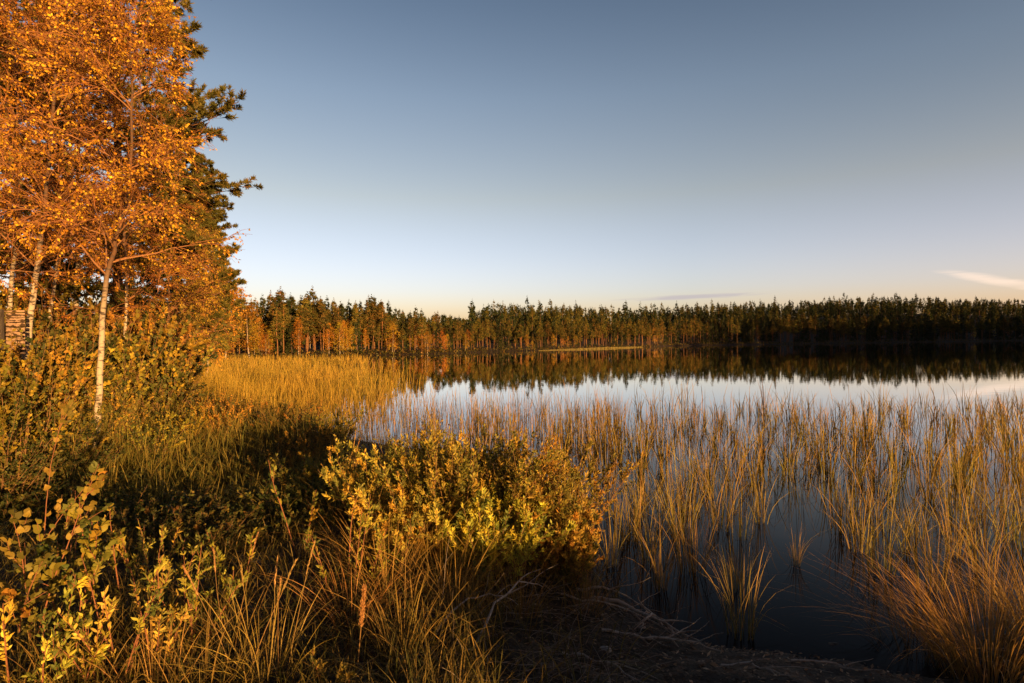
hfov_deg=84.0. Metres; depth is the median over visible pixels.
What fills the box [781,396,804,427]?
reed tuft
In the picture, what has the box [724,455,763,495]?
reed tuft
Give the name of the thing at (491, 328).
pine tree
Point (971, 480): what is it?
reed tuft
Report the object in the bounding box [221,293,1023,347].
forest
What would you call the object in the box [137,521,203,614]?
willow sapling
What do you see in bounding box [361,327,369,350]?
birch tree
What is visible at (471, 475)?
willow bush
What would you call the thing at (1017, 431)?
reed tuft
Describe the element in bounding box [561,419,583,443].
reed tuft
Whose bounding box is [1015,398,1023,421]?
reed tuft
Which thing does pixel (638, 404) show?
reed tuft
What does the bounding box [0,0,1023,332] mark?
sky
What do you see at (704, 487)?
reed tuft
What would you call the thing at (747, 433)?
reed tuft
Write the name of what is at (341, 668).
willow sapling
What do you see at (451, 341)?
spruce tree
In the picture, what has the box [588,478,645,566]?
reed tuft
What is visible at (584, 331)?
pine tree
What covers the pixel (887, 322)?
pine tree
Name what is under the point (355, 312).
pine tree
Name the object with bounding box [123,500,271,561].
bilberry shrub
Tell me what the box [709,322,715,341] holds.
spruce tree
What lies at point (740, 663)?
driftwood branch
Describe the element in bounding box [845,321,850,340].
pine tree
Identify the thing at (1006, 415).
reed tuft
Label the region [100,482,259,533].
bilberry shrub
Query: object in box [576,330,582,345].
pine tree
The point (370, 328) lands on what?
pine tree
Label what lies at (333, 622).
grass tuft
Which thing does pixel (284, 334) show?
spruce tree
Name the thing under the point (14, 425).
alder shrub
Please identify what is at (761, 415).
reed tuft
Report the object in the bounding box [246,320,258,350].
birch tree
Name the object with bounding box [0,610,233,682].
grass tuft
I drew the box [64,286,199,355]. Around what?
alder shrub
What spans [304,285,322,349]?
pine tree
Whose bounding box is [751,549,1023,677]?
sedge tussock
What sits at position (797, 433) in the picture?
reed tuft
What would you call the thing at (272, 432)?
bilberry shrub
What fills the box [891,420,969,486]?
reed tuft
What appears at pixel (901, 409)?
reed tuft
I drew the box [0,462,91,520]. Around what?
bilberry shrub
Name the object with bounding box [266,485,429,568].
grass tuft
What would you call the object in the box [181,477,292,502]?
bilberry shrub
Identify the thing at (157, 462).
bilberry shrub
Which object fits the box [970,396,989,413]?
reed tuft
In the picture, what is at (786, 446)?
reed tuft
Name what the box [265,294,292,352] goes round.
spruce tree
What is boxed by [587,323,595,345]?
spruce tree
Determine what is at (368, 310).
pine tree
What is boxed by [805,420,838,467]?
reed tuft
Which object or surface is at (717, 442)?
reed tuft
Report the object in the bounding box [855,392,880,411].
reed tuft
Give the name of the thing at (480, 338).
pine tree
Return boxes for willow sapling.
[0,599,14,682]
[20,574,111,682]
[48,540,172,682]
[49,555,168,682]
[51,474,108,579]
[80,519,182,580]
[129,566,193,681]
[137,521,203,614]
[148,544,250,652]
[172,564,238,624]
[194,527,256,586]
[268,460,319,554]
[303,488,388,601]
[306,645,355,682]
[366,511,414,588]
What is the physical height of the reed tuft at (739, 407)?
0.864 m
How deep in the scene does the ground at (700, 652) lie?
4.17 m
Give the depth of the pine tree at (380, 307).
93.13 m
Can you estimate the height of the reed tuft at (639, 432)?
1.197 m
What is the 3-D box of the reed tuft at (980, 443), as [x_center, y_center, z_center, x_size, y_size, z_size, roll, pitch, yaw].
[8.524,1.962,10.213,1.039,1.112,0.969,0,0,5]
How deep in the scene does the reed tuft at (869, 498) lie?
7.87 m
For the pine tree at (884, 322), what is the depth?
208.00 m
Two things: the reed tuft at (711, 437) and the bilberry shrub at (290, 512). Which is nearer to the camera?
the bilberry shrub at (290, 512)
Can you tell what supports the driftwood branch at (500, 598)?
on the ground at (700, 652)
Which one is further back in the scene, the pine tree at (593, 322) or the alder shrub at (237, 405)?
the pine tree at (593, 322)
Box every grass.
[0,400,663,682]
[119,532,343,661]
[131,541,372,682]
[296,431,381,524]
[355,584,366,682]
[392,441,485,552]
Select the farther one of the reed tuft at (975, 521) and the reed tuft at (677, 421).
the reed tuft at (677, 421)
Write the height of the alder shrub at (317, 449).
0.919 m
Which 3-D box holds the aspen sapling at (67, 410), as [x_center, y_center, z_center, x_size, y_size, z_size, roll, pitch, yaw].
[-2.795,1.080,3.473,0.352,1.540,0.292,0,0,34]
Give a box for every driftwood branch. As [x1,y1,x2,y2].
[436,584,520,632]
[472,564,557,650]
[561,592,675,633]
[562,651,657,682]
[576,577,664,620]
[593,596,703,640]
[602,617,720,650]
[632,592,662,632]
[721,659,832,675]
[791,659,879,670]
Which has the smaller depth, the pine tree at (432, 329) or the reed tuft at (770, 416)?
the reed tuft at (770, 416)
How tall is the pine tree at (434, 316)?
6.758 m
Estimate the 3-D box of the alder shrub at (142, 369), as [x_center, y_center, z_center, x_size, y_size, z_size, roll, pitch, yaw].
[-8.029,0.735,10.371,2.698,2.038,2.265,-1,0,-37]
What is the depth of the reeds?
14.04 m
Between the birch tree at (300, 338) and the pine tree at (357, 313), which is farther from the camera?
the pine tree at (357, 313)
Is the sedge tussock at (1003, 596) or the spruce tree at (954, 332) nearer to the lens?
the sedge tussock at (1003, 596)
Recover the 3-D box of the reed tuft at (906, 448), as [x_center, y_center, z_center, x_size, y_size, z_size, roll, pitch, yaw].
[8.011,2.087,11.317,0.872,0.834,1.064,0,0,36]
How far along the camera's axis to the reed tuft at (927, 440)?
12.67 m
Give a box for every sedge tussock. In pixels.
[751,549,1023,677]
[825,539,1023,682]
[867,516,1023,648]
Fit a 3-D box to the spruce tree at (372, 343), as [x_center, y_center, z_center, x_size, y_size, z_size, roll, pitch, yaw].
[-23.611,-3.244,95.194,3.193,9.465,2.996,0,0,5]
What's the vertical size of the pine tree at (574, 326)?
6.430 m
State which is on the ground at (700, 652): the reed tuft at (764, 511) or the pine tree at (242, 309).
the pine tree at (242, 309)
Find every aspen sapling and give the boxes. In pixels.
[0,460,116,661]
[5,497,117,639]
[30,391,89,638]
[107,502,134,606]
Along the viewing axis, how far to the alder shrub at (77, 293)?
14.93 m
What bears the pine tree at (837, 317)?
on the ground at (700, 652)
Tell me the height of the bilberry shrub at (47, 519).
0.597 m
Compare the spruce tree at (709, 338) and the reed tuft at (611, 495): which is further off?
the spruce tree at (709, 338)
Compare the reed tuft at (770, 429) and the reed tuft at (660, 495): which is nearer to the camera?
the reed tuft at (660, 495)
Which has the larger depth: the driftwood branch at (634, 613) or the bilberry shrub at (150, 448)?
the bilberry shrub at (150, 448)
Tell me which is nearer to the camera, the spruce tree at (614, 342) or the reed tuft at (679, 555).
the reed tuft at (679, 555)
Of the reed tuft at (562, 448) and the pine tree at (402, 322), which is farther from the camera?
the pine tree at (402, 322)
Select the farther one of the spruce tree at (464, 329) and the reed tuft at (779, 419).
the spruce tree at (464, 329)
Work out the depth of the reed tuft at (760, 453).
11.12 m
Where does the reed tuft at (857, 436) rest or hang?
in the water
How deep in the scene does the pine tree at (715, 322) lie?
174.26 m
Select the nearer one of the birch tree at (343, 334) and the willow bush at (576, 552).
the willow bush at (576, 552)
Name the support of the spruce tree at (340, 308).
on the ground at (700, 652)
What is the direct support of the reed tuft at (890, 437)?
in the water
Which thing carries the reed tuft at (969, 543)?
in the water
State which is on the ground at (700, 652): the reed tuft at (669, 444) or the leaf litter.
the leaf litter
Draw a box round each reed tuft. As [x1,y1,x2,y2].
[405,407,436,429]
[414,411,438,439]
[424,410,446,436]
[456,406,489,434]
[460,408,484,442]
[463,390,482,419]
[527,388,555,421]
[542,417,580,461]
[550,418,571,446]
[555,430,569,464]
[557,430,570,452]
[559,407,580,440]
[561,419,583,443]
[570,432,606,468]
[574,403,583,414]
[574,417,617,447]
[575,432,589,455]
[580,413,592,438]
[581,434,613,480]
[583,428,625,506]
[586,424,613,451]
[586,467,636,529]
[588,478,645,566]
[589,401,615,424]
[595,415,622,442]
[603,423,621,451]
[603,473,665,544]
[604,427,638,462]
[608,398,629,432]
[611,399,631,429]
[617,436,655,478]
[618,462,671,514]
[618,471,664,523]
[618,491,652,529]
[619,406,654,449]
[621,426,641,452]
[628,483,684,564]
[629,517,682,592]
[631,416,663,457]
[632,392,644,412]
[632,467,702,525]
[633,415,653,444]
[640,385,660,410]
[643,428,670,466]
[644,455,717,535]
[646,392,662,417]
[647,415,659,437]
[647,495,727,576]
[653,446,670,477]
[655,411,672,441]
[656,461,705,502]
[657,389,684,412]
[657,417,684,447]
[657,468,715,545]
[661,431,677,452]
[661,433,717,487]
[663,461,714,511]
[666,415,684,434]
[668,396,691,430]
[668,402,697,432]
[669,425,715,479]
[674,380,697,410]
[675,443,722,494]
[676,434,717,478]
[678,422,696,439]
[684,407,703,424]
[688,406,705,431]
[688,444,701,473]
[690,459,752,531]
[692,489,760,539]
[694,415,711,445]
[694,447,732,485]
[695,549,791,640]
[699,406,714,426]
[701,423,724,447]
[705,428,732,461]
[707,398,721,417]
[707,446,743,489]
[708,479,743,511]
[709,420,730,454]
[709,539,763,592]
[711,405,724,430]
[714,419,753,474]
[715,403,728,421]
[715,445,735,476]
[717,457,790,524]
[722,406,739,429]
[724,418,739,433]
[724,427,750,444]
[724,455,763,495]
[728,410,771,453]
[733,392,745,411]
[735,436,756,466]
[739,444,770,482]
[741,391,760,414]
[741,408,785,457]
[748,427,767,445]
[748,468,775,504]
[750,425,767,463]
[750,444,781,475]
[752,393,768,420]
[752,416,782,437]
[755,380,772,413]
[755,448,798,491]
[761,430,801,462]
[762,400,780,426]
[766,433,810,477]
[767,431,803,459]
[769,404,780,422]
[772,448,826,496]
[774,415,804,445]
[775,387,804,421]
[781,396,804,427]
[783,398,799,414]
[784,390,812,424]
[785,422,829,451]
[786,524,819,565]
[788,393,828,431]
[792,441,833,474]
[793,418,808,437]
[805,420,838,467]
[805,432,831,463]
[806,419,819,447]
[810,427,839,460]
[810,441,860,502]
[810,477,880,536]
[811,392,828,418]
[811,418,830,438]
[812,434,858,475]
[814,480,902,553]
[815,413,846,446]
[816,406,837,424]
[819,397,846,426]
[820,498,915,575]
[822,404,855,443]
[823,424,876,474]
[825,474,862,513]
[830,394,853,412]
[830,436,888,483]
[835,417,876,454]
[840,477,882,524]
[841,452,901,519]
[842,414,862,437]
[848,393,882,451]
[849,419,873,446]
[853,472,911,529]
[854,410,868,434]
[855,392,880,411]
[855,487,948,551]
[856,437,887,480]
[857,416,882,442]
[857,438,919,488]
[859,400,894,432]
[863,409,881,440]
[866,424,895,459]
[867,389,890,413]
[867,457,905,495]
[868,387,897,411]
[874,423,907,453]
[874,494,953,540]
[878,426,902,457]
[878,432,920,476]
[880,473,913,504]
[886,501,968,592]
[889,417,914,438]
[891,397,910,415]
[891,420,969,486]
[891,430,936,460]
[900,402,912,426]
[901,445,955,502]
[904,480,991,558]
[911,457,987,519]
[912,438,954,476]
[915,437,947,469]
[916,388,933,410]
[919,424,948,447]
[922,437,954,462]
[925,396,940,417]
[926,440,976,503]
[927,409,942,430]
[930,483,1023,573]
[931,427,981,485]
[931,428,1001,481]
[932,399,950,419]
[932,406,960,433]
[933,417,964,444]
[937,461,1010,527]
[942,402,961,426]
[944,413,965,439]
[944,446,972,475]
[947,378,974,412]
[949,455,1000,501]
[949,512,1013,548]
[950,426,981,470]
[952,438,982,467]
[954,432,991,463]
[956,403,991,439]
[957,426,980,451]
[960,421,1003,473]
[961,412,995,443]
[961,433,973,455]
[963,482,1017,522]
[964,397,973,413]
[965,430,990,459]
[965,467,1016,513]
[966,480,1023,548]
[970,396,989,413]
[973,445,1023,496]
[975,398,999,421]
[975,399,993,428]
[977,395,1012,423]
[977,486,1023,551]
[978,420,993,437]
[979,416,996,439]
[979,417,1020,464]
[980,426,1023,472]
[983,402,1002,421]
[983,409,1020,442]
[985,424,1023,460]
[989,455,1023,505]
[992,442,1023,480]
[993,393,1011,412]
[994,409,1023,459]
[995,403,1015,424]
[996,396,1023,433]
[998,419,1022,455]
[1005,471,1023,520]
[1009,391,1023,409]
[1011,452,1023,488]
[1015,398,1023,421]
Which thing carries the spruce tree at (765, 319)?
on the ground at (700, 652)
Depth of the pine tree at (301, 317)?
82.11 m
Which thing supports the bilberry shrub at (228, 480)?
on the ground at (700, 652)
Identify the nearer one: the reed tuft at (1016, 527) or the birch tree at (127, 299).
the reed tuft at (1016, 527)
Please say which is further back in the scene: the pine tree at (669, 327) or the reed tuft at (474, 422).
the pine tree at (669, 327)
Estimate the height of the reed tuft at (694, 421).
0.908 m
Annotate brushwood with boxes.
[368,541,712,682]
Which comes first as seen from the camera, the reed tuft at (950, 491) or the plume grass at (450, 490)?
the plume grass at (450, 490)
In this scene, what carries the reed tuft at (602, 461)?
in the water
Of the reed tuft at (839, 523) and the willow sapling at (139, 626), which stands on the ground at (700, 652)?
the willow sapling at (139, 626)
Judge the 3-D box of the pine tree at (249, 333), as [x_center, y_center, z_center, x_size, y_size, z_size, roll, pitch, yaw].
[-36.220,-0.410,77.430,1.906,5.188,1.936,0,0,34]
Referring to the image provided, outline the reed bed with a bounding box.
[160,352,435,426]
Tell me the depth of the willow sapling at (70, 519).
4.20 m
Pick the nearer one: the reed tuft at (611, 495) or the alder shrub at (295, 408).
the reed tuft at (611, 495)
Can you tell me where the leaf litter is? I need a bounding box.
[379,555,992,682]
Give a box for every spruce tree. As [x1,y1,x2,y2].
[240,313,255,349]
[255,294,271,350]
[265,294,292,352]
[278,312,292,350]
[281,294,302,351]
[284,322,297,354]
[285,292,301,345]
[294,315,305,349]
[319,297,335,347]
[332,301,352,348]
[351,317,362,353]
[358,309,369,348]
[365,294,380,347]
[366,297,381,347]
[373,309,387,346]
[382,301,395,346]
[388,308,401,346]
[396,313,408,348]
[398,315,409,349]
[406,310,416,347]
[411,307,422,345]
[417,308,425,346]
[432,321,442,350]
[436,314,445,346]
[447,317,455,346]
[461,322,470,346]
[468,320,475,346]
[493,324,500,347]
[499,333,504,349]
[500,321,506,346]
[506,328,510,347]
[533,327,536,346]
[538,323,545,344]
[542,331,547,348]
[549,319,558,345]
[569,323,574,345]
[575,327,579,345]
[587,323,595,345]
[610,326,617,345]
[665,320,670,342]
[673,324,679,343]
[677,317,684,341]
[684,318,692,340]
[692,315,701,340]
[699,322,707,342]
[706,329,712,343]
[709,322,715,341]
[711,311,716,336]
[716,322,722,340]
[720,315,726,341]
[721,321,728,341]
[727,325,732,343]
[733,316,742,340]
[733,317,741,341]
[741,322,747,341]
[744,316,748,338]
[760,317,770,340]
[763,317,770,340]
[767,317,776,340]
[793,322,798,341]
[796,321,803,341]
[799,319,810,340]
[805,323,810,342]
[813,318,820,340]
[817,318,827,340]
[832,319,838,340]
[846,317,853,339]
[850,322,856,340]
[921,314,932,339]
[950,314,961,338]
[950,318,957,338]
[982,314,990,337]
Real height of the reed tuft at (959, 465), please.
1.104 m
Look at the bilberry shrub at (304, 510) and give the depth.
5.96 m
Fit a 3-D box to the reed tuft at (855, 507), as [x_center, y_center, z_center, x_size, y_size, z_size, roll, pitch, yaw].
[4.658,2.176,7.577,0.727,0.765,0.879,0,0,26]
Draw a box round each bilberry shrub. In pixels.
[0,435,132,497]
[0,447,65,493]
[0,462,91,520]
[0,462,150,522]
[0,480,145,537]
[0,482,89,536]
[0,484,199,553]
[21,485,147,522]
[31,486,217,538]
[32,486,224,551]
[33,492,189,532]
[58,491,262,562]
[98,463,207,495]
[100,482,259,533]
[100,489,262,549]
[101,490,258,542]
[107,451,164,475]
[108,431,199,459]
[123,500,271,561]
[145,482,197,501]
[155,462,231,482]
[157,467,255,497]
[163,486,286,528]
[174,414,232,433]
[181,446,263,476]
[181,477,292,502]
[183,499,309,551]
[186,466,308,506]
[187,476,292,522]
[191,490,302,541]
[207,489,341,547]
[208,473,330,514]
[218,450,296,480]
[222,471,384,543]
[225,413,313,442]
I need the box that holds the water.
[222,341,1023,682]
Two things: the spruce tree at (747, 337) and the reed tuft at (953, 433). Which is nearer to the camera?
the reed tuft at (953, 433)
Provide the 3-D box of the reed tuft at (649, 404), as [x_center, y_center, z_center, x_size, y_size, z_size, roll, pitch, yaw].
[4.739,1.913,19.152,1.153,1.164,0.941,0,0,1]
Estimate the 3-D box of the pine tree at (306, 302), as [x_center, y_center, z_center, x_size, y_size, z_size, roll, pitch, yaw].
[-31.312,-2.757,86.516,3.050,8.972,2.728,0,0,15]
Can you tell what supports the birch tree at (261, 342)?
on the ground at (700, 652)
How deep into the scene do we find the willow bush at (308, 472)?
7.13 m
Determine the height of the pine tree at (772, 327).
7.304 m
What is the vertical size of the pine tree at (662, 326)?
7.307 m
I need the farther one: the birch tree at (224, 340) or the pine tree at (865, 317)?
the pine tree at (865, 317)
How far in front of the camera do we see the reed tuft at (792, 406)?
18.18 m
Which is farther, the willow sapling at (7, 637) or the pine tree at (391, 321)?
the pine tree at (391, 321)
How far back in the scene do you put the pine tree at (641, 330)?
141.79 m
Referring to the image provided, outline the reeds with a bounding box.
[332,378,1023,539]
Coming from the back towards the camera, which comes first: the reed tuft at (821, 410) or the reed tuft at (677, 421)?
the reed tuft at (821, 410)
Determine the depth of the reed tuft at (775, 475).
9.34 m
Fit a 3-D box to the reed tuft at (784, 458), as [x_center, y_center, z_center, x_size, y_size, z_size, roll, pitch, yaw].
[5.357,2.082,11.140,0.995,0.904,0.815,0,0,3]
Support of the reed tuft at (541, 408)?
in the water
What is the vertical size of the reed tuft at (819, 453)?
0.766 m
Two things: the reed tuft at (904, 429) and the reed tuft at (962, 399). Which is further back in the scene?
the reed tuft at (962, 399)
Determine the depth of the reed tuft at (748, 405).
18.10 m
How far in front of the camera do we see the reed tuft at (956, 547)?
6.45 m
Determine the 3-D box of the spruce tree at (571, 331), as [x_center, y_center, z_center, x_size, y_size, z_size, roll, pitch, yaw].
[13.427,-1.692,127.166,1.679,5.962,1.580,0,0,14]
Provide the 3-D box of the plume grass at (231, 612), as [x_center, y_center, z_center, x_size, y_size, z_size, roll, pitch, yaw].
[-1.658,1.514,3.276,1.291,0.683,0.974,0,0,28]
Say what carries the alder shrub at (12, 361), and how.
on the ground at (700, 652)
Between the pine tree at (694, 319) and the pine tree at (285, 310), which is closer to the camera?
the pine tree at (285, 310)
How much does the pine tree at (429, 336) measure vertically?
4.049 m
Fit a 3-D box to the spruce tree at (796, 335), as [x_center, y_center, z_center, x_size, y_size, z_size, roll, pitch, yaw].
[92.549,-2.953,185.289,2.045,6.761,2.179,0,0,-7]
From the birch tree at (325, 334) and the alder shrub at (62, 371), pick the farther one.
the birch tree at (325, 334)
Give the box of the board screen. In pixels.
[0,309,25,364]
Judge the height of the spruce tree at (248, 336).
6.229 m
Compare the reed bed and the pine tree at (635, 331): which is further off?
the pine tree at (635, 331)
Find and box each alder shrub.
[0,269,101,317]
[0,278,158,403]
[0,283,154,323]
[0,284,169,398]
[0,326,97,438]
[0,328,109,446]
[0,333,115,442]
[0,362,84,478]
[0,401,120,479]
[2,280,120,340]
[2,288,195,407]
[2,326,156,427]
[2,364,90,443]
[4,302,190,424]
[5,267,175,326]
[5,297,124,401]
[7,290,216,367]
[10,281,143,397]
[33,305,216,412]
[51,382,167,444]
[62,336,218,427]
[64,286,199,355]
[83,303,226,409]
[92,357,210,432]
[116,411,192,464]
[142,399,224,448]
[147,369,196,407]
[156,384,215,413]
[188,390,252,417]
[189,395,255,442]
[209,394,275,432]
[245,396,313,442]
[245,443,320,486]
[264,399,326,433]
[274,417,342,469]
[301,403,366,445]
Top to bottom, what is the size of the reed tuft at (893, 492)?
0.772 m
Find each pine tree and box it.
[0,0,263,340]
[232,296,248,347]
[234,317,245,353]
[240,321,254,353]
[242,309,252,352]
[248,298,262,346]
[262,302,276,351]
[263,290,275,348]
[267,289,284,347]
[268,308,285,356]
[274,286,287,307]
[278,301,291,352]
[288,303,309,354]
[295,296,303,348]
[298,306,315,351]
[299,295,312,350]
[300,291,309,348]
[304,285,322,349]
[308,309,321,352]
[309,306,318,349]
[314,298,328,350]
[315,300,318,348]
[316,303,331,350]
[321,307,334,347]
[330,297,341,349]
[331,305,343,351]
[347,303,359,343]
[347,303,361,349]
[348,300,359,323]
[357,306,367,347]
[363,306,371,348]
[364,296,370,334]
[366,318,377,339]
[368,298,381,348]
[374,299,388,348]
[375,324,381,351]
[382,314,392,352]
[384,316,394,348]
[392,318,399,349]
[398,312,406,328]
[399,329,407,352]
[405,318,413,336]
[411,312,419,349]
[415,314,428,352]
[427,329,431,349]
[429,312,438,346]
[430,318,437,347]
[435,311,443,346]
[443,315,453,344]
[450,321,456,347]
[454,326,462,339]
[456,321,463,348]
[469,334,474,345]
[471,324,477,347]
[474,317,481,346]
[478,332,482,341]
[484,323,490,347]
[487,320,493,333]
[505,320,513,344]
[516,325,525,347]
[526,319,532,344]
[536,321,543,345]
[544,320,548,345]
[553,324,558,345]
[558,329,564,347]
[563,320,569,343]
[571,319,576,330]
[575,318,580,333]
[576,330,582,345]
[581,327,586,344]
[584,318,590,332]
[591,316,596,343]
[596,324,601,338]
[601,323,605,345]
[606,321,611,345]
[614,320,620,343]
[618,326,624,344]
[626,322,630,344]
[630,324,637,344]
[638,323,644,340]
[644,317,647,342]
[646,324,653,338]
[654,324,660,345]
[659,319,665,342]
[667,322,673,343]
[680,323,685,342]
[687,318,695,342]
[687,323,693,343]
[690,314,697,341]
[696,321,701,342]
[704,322,709,332]
[712,318,718,336]
[725,315,730,330]
[727,318,735,333]
[733,319,740,333]
[769,322,776,341]
[783,319,790,333]
[790,320,798,339]
[801,315,806,328]
[806,315,813,338]
[810,315,819,340]
[826,318,832,341]
[834,314,839,336]
[840,311,847,334]
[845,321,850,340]
[859,325,866,341]
[861,313,869,338]
[882,318,889,338]
[885,320,891,332]
[945,318,953,339]
[992,314,1000,330]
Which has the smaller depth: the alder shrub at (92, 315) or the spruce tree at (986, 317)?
the alder shrub at (92, 315)
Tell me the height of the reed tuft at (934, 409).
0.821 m
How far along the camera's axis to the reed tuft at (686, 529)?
7.29 m
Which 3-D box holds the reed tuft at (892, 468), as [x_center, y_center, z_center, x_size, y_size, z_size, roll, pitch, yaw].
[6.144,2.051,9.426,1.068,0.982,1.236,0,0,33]
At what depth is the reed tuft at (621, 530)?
6.90 m
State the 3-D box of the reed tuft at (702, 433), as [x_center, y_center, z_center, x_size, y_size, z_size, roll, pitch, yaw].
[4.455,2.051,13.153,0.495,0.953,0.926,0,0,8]
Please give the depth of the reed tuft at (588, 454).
10.77 m
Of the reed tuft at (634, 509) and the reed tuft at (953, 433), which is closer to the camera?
the reed tuft at (634, 509)
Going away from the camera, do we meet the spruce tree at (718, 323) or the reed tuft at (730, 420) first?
the reed tuft at (730, 420)
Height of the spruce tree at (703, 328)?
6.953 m
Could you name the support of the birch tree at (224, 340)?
on the ground at (700, 652)
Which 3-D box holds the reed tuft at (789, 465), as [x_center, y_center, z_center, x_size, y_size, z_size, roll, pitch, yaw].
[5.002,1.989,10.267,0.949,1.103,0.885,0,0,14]
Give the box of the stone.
[599,646,610,652]
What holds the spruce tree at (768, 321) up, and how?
on the ground at (700, 652)
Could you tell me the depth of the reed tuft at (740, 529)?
7.09 m
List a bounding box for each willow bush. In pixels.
[265,444,383,519]
[318,425,487,530]
[346,470,490,570]
[368,412,564,568]
[421,473,576,587]
[427,427,644,576]
[510,491,605,586]
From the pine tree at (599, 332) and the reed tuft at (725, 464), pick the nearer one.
the reed tuft at (725, 464)
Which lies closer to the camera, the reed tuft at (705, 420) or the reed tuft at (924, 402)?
the reed tuft at (705, 420)
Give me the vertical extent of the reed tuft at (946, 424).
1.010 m
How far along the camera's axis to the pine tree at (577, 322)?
134.67 m
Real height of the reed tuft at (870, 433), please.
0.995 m
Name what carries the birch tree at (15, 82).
on the ground at (700, 652)
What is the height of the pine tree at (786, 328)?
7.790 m
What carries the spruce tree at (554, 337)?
on the ground at (700, 652)
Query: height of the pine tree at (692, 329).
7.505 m
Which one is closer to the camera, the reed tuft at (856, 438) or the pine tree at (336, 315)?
the reed tuft at (856, 438)
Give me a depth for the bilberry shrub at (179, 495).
6.84 m
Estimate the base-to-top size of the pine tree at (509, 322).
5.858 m
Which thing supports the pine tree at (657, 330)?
on the ground at (700, 652)
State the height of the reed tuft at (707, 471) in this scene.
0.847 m
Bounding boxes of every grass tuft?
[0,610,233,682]
[67,590,271,682]
[114,586,300,682]
[251,541,441,649]
[261,539,527,679]
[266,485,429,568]
[299,492,473,609]
[301,474,500,575]
[341,505,524,630]
[348,501,510,583]
[378,543,549,638]
[403,508,554,594]
[435,544,591,623]
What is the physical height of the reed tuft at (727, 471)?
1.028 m
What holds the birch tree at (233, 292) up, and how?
on the ground at (700, 652)
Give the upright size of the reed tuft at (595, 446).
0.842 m
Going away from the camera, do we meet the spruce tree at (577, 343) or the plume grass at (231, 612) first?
the plume grass at (231, 612)
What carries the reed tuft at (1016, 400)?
in the water
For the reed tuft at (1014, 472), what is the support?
in the water
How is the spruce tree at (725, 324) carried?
on the ground at (700, 652)
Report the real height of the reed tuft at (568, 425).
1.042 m
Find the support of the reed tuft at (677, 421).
in the water
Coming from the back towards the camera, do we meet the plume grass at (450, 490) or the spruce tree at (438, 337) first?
the spruce tree at (438, 337)
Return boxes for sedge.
[538,346,635,350]
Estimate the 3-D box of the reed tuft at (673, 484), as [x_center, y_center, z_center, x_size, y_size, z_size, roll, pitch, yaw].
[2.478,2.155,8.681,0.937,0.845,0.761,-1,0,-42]
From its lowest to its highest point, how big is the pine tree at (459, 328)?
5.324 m
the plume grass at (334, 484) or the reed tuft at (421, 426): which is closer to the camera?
the plume grass at (334, 484)
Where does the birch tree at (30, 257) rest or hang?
on the ground at (700, 652)
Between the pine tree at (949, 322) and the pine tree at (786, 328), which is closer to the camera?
the pine tree at (786, 328)
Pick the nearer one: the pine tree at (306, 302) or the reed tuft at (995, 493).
the reed tuft at (995, 493)
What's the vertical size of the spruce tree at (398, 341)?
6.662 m
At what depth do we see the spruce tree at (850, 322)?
199.50 m
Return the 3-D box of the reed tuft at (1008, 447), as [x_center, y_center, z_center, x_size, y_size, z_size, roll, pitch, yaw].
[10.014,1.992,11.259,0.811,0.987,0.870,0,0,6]
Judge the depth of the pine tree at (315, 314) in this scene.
83.78 m
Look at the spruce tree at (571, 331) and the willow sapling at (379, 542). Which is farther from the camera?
the spruce tree at (571, 331)
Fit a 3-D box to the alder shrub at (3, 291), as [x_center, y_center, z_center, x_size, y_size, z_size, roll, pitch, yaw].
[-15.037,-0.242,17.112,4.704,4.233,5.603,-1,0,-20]
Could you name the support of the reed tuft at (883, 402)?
in the water
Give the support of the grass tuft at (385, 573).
on the ground at (700, 652)
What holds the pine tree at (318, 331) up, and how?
on the ground at (700, 652)
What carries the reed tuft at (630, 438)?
in the water
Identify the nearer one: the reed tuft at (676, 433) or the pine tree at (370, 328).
the reed tuft at (676, 433)
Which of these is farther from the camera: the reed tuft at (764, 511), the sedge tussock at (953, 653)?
the reed tuft at (764, 511)
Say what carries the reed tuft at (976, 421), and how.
in the water
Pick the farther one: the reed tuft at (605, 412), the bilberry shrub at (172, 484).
the reed tuft at (605, 412)
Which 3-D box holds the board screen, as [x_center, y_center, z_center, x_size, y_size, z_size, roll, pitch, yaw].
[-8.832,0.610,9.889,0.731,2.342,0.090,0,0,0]
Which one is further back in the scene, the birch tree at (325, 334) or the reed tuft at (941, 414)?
the birch tree at (325, 334)
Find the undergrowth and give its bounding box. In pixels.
[190,338,1020,358]
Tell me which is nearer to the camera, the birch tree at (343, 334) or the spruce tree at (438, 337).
the birch tree at (343, 334)
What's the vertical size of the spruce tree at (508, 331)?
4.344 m
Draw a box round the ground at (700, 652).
[0,314,1023,682]
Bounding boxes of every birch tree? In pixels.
[0,0,102,314]
[0,0,123,350]
[0,0,127,290]
[0,0,157,375]
[0,0,178,325]
[0,0,178,360]
[0,0,252,450]
[11,27,224,343]
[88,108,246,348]
[91,185,248,353]
[148,200,246,353]
[167,254,251,375]
[222,308,243,355]
[231,301,265,356]
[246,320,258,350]
[248,326,259,354]
[252,315,266,346]
[258,323,275,350]
[258,334,274,354]
[259,333,265,351]
[264,330,273,350]
[290,315,306,354]
[302,307,322,348]
[320,323,334,349]
[331,320,349,352]
[337,320,348,350]
[338,321,355,345]
[346,326,357,353]
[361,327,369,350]
[383,321,399,351]
[388,334,400,350]
[405,332,415,346]
[409,329,421,347]
[418,324,432,347]
[418,331,437,353]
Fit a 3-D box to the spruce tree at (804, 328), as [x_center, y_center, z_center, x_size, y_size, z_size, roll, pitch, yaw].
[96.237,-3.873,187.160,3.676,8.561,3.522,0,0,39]
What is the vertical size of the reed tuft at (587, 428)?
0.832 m
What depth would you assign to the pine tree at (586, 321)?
135.00 m
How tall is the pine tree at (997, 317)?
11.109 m

